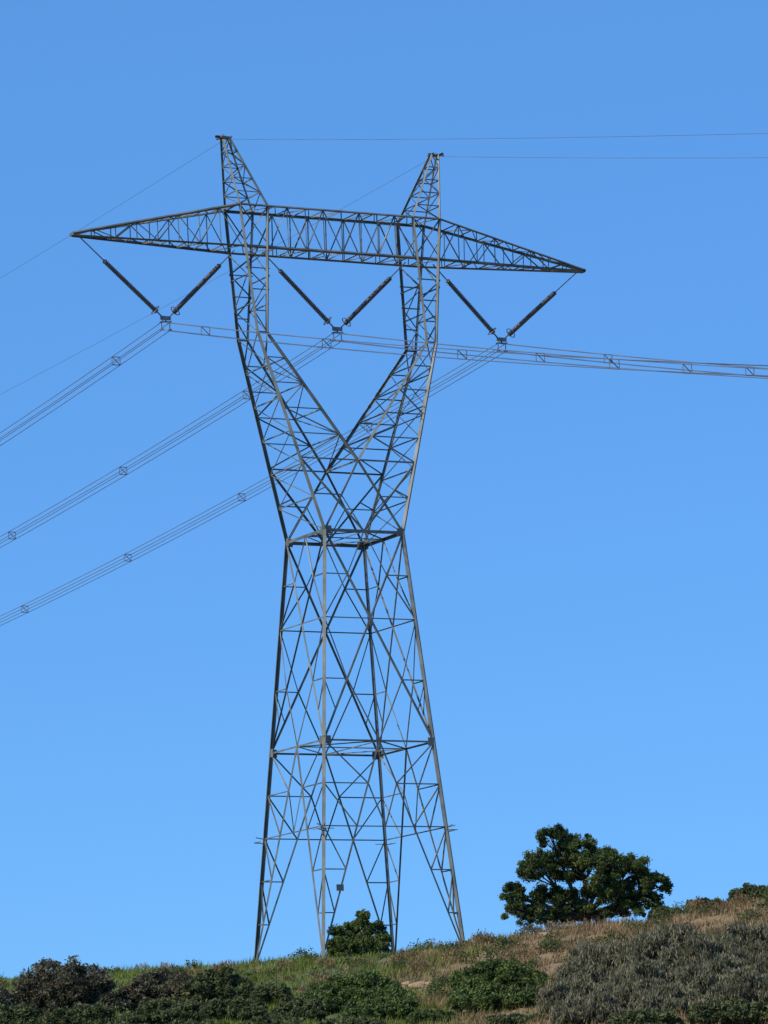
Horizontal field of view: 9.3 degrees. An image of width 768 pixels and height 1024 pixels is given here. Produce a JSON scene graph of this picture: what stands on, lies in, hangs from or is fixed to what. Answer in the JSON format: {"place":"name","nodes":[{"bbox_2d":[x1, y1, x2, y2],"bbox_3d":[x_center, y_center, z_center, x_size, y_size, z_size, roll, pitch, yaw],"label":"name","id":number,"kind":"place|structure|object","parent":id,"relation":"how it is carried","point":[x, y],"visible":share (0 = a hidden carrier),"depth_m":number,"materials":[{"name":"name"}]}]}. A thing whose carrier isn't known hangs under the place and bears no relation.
{"place":"outdoors","nodes":[
{"label":"outdoors","id":0,"kind":"place"},
{"bbox_2d":[0,0,767,978],"label":"sky","id":1,"kind":"structure","parent":0,"point":[587,548],"materials":[{"name":"blue"}]},
{"bbox_2d":[0,896,767,1023],"bbox_3d":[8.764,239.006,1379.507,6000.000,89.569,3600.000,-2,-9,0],"label":"hillside ground","id":2,"kind":"structure","parent":0,"point":[550,954],"depth_m":274.19,"materials":[{"name":"plant"}]},
{"bbox_2d":[0,986,16,1005],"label":"shrub","id":3,"kind":"object","parent":2,"relation":"on","point":[11,1000],"visible":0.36,"depth_m":252.48,"materials":[{"name":"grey plant"}]},
{"bbox_2d":[0,1001,45,1023],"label":"shrub","id":4,"kind":"object","parent":2,"relation":"on","point":[18,1014],"visible":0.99,"depth_m":244.34,"materials":[{"name":"green plant"}]},
{"bbox_2d":[6,955,132,1014],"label":"shrub","id":5,"kind":"object","parent":2,"relation":"on","point":[43,987],"visible":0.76,"depth_m":253.82,"materials":[{"name":"green plant"}]},
{"bbox_2d":[41,1002,130,1023],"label":"shrub","id":6,"kind":"object","parent":2,"relation":"on","point":[98,1013],"visible":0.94,"depth_m":242.92,"materials":[{"name":"green plant"}]},
{"bbox_2d":[103,1021,147,1023],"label":"shrub","id":7,"kind":"object","parent":2,"relation":"on","point":[121,1023],"visible":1,"depth_m":236.61,"materials":[{"name":"green plant"}]},
{"bbox_2d":[115,968,193,1009],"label":"shrub","id":8,"kind":"object","parent":2,"relation":"on","point":[143,987],"visible":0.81,"depth_m":256.06,"materials":[{"name":"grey plant"}]},
{"bbox_2d":[128,994,208,1023],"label":"shrub","id":9,"kind":"object","parent":2,"relation":"on","point":[164,1010],"visible":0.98,"depth_m":244.25,"materials":[{"name":"green plant"}]},
{"bbox_2d":[168,1018,229,1023],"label":"shrub","id":10,"kind":"object","parent":2,"relation":"on","point":[210,1021],"visible":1,"depth_m":236.12,"materials":[{"name":"green plant"}]},
{"bbox_2d":[179,963,256,1006],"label":"shrub","id":11,"kind":"object","parent":2,"relation":"on","point":[204,986],"visible":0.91,"depth_m":255.23,"materials":[{"name":"green plant"}]},
{"bbox_2d":[201,994,269,1021],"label":"shrub","id":12,"kind":"object","parent":2,"relation":"on","point":[239,1008],"visible":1,"depth_m":245.33,"materials":[{"name":"green plant"}]},
{"bbox_2d":[249,983,294,1004],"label":"shrub","id":13,"kind":"object","parent":2,"relation":"on","point":[267,995],"visible":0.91,"depth_m":253.47,"materials":[{"name":"green plant"}]},
{"bbox_2d":[240,1013,305,1023],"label":"shrub","id":14,"kind":"object","parent":2,"relation":"on","point":[274,1019],"visible":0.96,"depth_m":236.37,"materials":[{"name":"green plant"}]},
{"bbox_2d":[268,996,327,1021],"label":"shrub","id":15,"kind":"object","parent":2,"relation":"on","point":[306,1008],"visible":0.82,"depth_m":244.55,"materials":[{"name":"green plant"}]},
{"bbox_2d":[70,134,585,961],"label":"transmission tower","id":16,"kind":"structure","parent":2,"relation":"on","point":[362,544],"depth_m":304.01,"materials":[{"name":"metal"}]},
{"bbox_2d":[215,134,443,545],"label":"window frame and peaks","id":17,"kind":"structure","parent":16,"relation":"in","point":[250,293],"depth_m":304.73,"materials":[{"name":"metal"}]},
{"bbox_2d":[0,322,767,445],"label":"power line","id":18,"kind":"object","parent":16,"relation":"attached to","point":[329,347],"visible":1,"depth_m":278.81,"materials":[{"name":"metal"}]},
{"bbox_2d":[0,343,767,625],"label":"power line","id":19,"kind":"object","parent":16,"relation":"attached to","point":[239,493],"visible":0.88,"depth_m":333.86,"materials":[{"name":"metal"}]},
{"bbox_2d":[0,333,767,547],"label":"power line","id":20,"kind":"object","parent":16,"relation":"attached to","point":[120,467],"visible":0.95,"depth_m":310.10,"materials":[{"name":"metal"}]},
{"bbox_2d":[0,156,767,394],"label":"ground wire","id":21,"kind":"object","parent":16,"relation":"attached to","point":[315,223],"visible":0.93,"depth_m":321.84,"materials":[{"name":"metal"}]},
{"bbox_2d":[1,133,767,277],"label":"ground wire","id":22,"kind":"object","parent":16,"relation":"attached to","point":[390,139],"visible":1,"depth_m":287.12,"materials":[{"name":"metal"}]},
{"bbox_2d":[316,1015,386,1023],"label":"shrub","id":23,"kind":"object","parent":2,"relation":"on","point":[351,1019],"visible":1,"depth_m":235.27,"materials":[{"name":"green plant"}]},
{"bbox_2d":[297,967,416,1013],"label":"shrub","id":24,"kind":"object","parent":2,"relation":"on","point":[333,993],"visible":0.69,"depth_m":248.55,"materials":[{"name":"green plant"}]},
{"bbox_2d":[325,908,392,956],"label":"shrub","id":25,"kind":"object","parent":2,"relation":"on","point":[351,939],"visible":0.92,"depth_m":299.66,"materials":[{"name":"green plant"}]},
{"bbox_2d":[340,993,422,1020],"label":"shrub","id":26,"kind":"object","parent":2,"relation":"on","point":[387,1006],"visible":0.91,"depth_m":242.23,"materials":[{"name":"green plant"}]},
{"bbox_2d":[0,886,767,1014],"bbox_3d":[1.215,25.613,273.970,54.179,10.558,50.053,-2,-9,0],"label":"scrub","id":27,"kind":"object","parent":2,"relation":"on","point":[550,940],"visible":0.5,"depth_m":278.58,"materials":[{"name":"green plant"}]},
{"bbox_2d":[408,981,431,989],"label":"rock","id":28,"kind":"object","parent":2,"relation":"on","point":[421,983],"visible":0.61,"depth_m":260.90,"materials":[{"name":"beige stone"}]},
{"bbox_2d":[403,1008,464,1023],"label":"shrub","id":29,"kind":"object","parent":2,"relation":"on","point":[437,1014],"visible":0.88,"depth_m":236.15,"materials":[{"name":"green plant"}]},
{"bbox_2d":[445,981,534,1012],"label":"shrub","id":30,"kind":"object","parent":2,"relation":"on","point":[490,996],"visible":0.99,"depth_m":240.92,"materials":[{"name":"green plant"}]},
{"bbox_2d":[447,957,554,991],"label":"shrub","id":31,"kind":"object","parent":2,"relation":"on","point":[507,973],"visible":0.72,"depth_m":251.02,"materials":[{"name":"green plant"}]},
{"bbox_2d":[485,1012,547,1023],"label":"shrub","id":32,"kind":"object","parent":2,"relation":"on","point":[512,1018],"visible":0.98,"depth_m":228.13,"materials":[{"name":"green plant"}]},
{"bbox_2d":[516,984,538,1006],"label":"shrub","id":33,"kind":"object","parent":2,"relation":"on","point":[532,990],"visible":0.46,"depth_m":242.74,"materials":[{"name":"green plant"}]},
{"bbox_2d":[535,977,598,1014],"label":"grey bush","id":34,"kind":"object","parent":2,"relation":"on","point":[549,994],"visible":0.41,"depth_m":232.51,"materials":[{"name":"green plant"}]},
{"bbox_2d":[497,823,673,927],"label":"acacia tree","id":35,"kind":"object","parent":2,"relation":"on","point":[612,866],"visible":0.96,"depth_m":304.28,"materials":[{"name":"green plant"}]},
{"bbox_2d":[548,990,626,1023],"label":"grey bush","id":36,"kind":"object","parent":2,"relation":"on","point":[597,1005],"visible":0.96,"depth_m":223.12,"materials":[{"name":"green plant"}]},
{"bbox_2d":[554,936,631,987],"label":"grey bush","id":37,"kind":"object","parent":2,"relation":"on","point":[590,962],"visible":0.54,"depth_m":238.65,"materials":[{"name":"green plant"}]},
{"bbox_2d":[588,959,684,1006],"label":"grey bush","id":38,"kind":"object","parent":2,"relation":"on","point":[624,983],"visible":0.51,"depth_m":230.69,"materials":[{"name":"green plant"}]},
{"bbox_2d":[603,1005,684,1023],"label":"shrub","id":39,"kind":"object","parent":2,"relation":"on","point":[647,1015],"visible":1,"depth_m":215.07,"materials":[{"name":"green plant"}]},
{"bbox_2d":[646,905,681,920],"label":"shrub","id":40,"kind":"object","parent":2,"relation":"on","point":[651,914],"visible":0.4,"depth_m":300.15,"materials":[{"name":"green plant"}]},
{"bbox_2d":[626,981,705,1016],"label":"grey bush","id":41,"kind":"object","parent":2,"relation":"on","point":[671,996],"visible":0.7,"depth_m":223.27,"materials":[{"name":"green plant"}]},
{"bbox_2d":[611,919,722,980],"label":"grey bush","id":42,"kind":"object","parent":2,"relation":"on","point":[667,947],"visible":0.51,"depth_m":236.53,"materials":[{"name":"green plant"}]},
{"bbox_2d":[682,896,721,913],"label":"shrub","id":43,"kind":"object","parent":2,"relation":"on","point":[707,900],"visible":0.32,"depth_m":299.13,"materials":[{"name":"green plant"}]},
{"bbox_2d":[672,952,767,995],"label":"grey bush","id":44,"kind":"object","parent":2,"relation":"on","point":[703,976],"visible":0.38,"depth_m":229.60,"materials":[{"name":"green plant"}]},
{"bbox_2d":[686,996,767,1023],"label":"shrub","id":45,"kind":"object","parent":2,"relation":"on","point":[739,1009],"visible":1,"depth_m":214.83,"materials":[{"name":"green plant"}]},
{"bbox_2d":[701,967,767,1002],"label":"grey bush","id":46,"kind":"object","parent":2,"relation":"on","point":[751,986],"visible":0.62,"depth_m":223.17,"materials":[{"name":"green plant"}]},
{"bbox_2d":[706,919,767,967],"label":"grey bush","id":47,"kind":"object","parent":2,"relation":"on","point":[750,946],"visible":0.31,"depth_m":237.78,"materials":[{"name":"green plant"}]},
{"bbox_2d":[726,882,767,902],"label":"shrub","id":48,"kind":"object","parent":2,"relation":"on","point":[750,890],"visible":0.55,"depth_m":299.23,"materials":[{"name":"green plant"}]},
{"bbox_2d":[755,952,767,975],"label":"grey bush","id":49,"kind":"object","parent":2,"relation":"on","point":[763,960],"visible":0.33,"depth_m":230.77,"materials":[{"name":"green plant"}]}
]}

